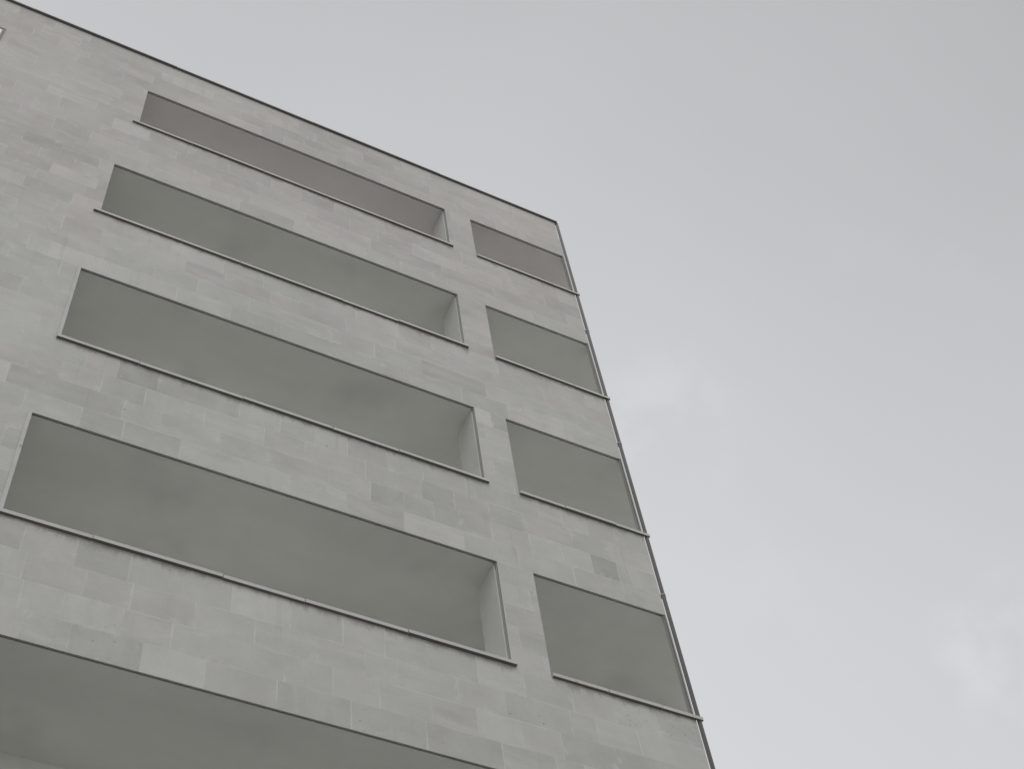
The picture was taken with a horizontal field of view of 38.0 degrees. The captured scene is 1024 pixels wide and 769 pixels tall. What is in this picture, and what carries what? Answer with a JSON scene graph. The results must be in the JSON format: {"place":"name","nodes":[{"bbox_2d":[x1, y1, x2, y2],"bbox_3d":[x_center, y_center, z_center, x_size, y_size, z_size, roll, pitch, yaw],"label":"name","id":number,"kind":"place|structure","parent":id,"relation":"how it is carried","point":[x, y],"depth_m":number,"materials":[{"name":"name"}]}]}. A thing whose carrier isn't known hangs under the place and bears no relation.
{"place":"outdoors","nodes":[
{"label":"outdoors","id":0,"kind":"place"},
{"bbox_2d":[0,0,714,768],"bbox_3d":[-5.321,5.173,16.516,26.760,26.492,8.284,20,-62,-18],"label":"apartment building","id":1,"kind":"structure","parent":0,"point":[310,452],"depth_m":18.26,"materials":[{"name":"stone"}]},
{"bbox_2d":[0,27,5,39],"bbox_3d":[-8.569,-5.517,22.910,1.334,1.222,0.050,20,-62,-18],"label":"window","id":2,"kind":"structure","parent":1,"relation":"in","point":[2,30],"depth_m":23.49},
{"bbox_2d":[15,0,1023,768],"label":"sky","id":3,"kind":"structure","parent":0,"point":[792,231],"materials":[{"name":"grey"}]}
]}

